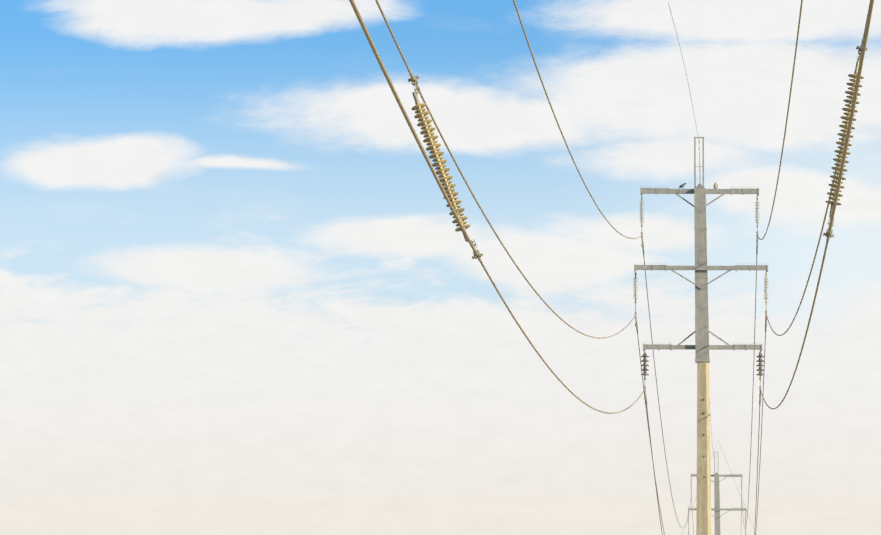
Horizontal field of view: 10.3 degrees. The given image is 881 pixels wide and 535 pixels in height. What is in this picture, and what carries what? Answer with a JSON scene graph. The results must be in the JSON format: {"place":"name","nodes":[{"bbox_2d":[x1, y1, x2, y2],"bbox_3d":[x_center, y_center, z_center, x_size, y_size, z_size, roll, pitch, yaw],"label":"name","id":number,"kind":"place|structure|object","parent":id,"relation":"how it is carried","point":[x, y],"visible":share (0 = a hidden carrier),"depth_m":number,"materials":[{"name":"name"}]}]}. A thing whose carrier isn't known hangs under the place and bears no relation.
{"place":"outdoors","nodes":[
{"label":"outdoors","id":0,"kind":"place"},
{"bbox_2d":[0,0,880,534],"label":"sky","id":1,"kind":"structure","parent":0,"point":[240,294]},
{"label":"ground","id":2,"kind":"structure","parent":0,"visible":0},
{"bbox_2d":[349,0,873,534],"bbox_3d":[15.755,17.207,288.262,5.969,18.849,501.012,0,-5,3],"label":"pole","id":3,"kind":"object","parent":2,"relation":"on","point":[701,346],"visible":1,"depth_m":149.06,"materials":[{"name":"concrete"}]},
{"bbox_2d":[682,441,754,534],"bbox_3d":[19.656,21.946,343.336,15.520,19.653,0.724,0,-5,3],"label":"pole","id":4,"kind":"object","parent":2,"relation":"on","point":[716,508],"visible":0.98,"depth_m":343.66,"materials":[{"name":"metal"}]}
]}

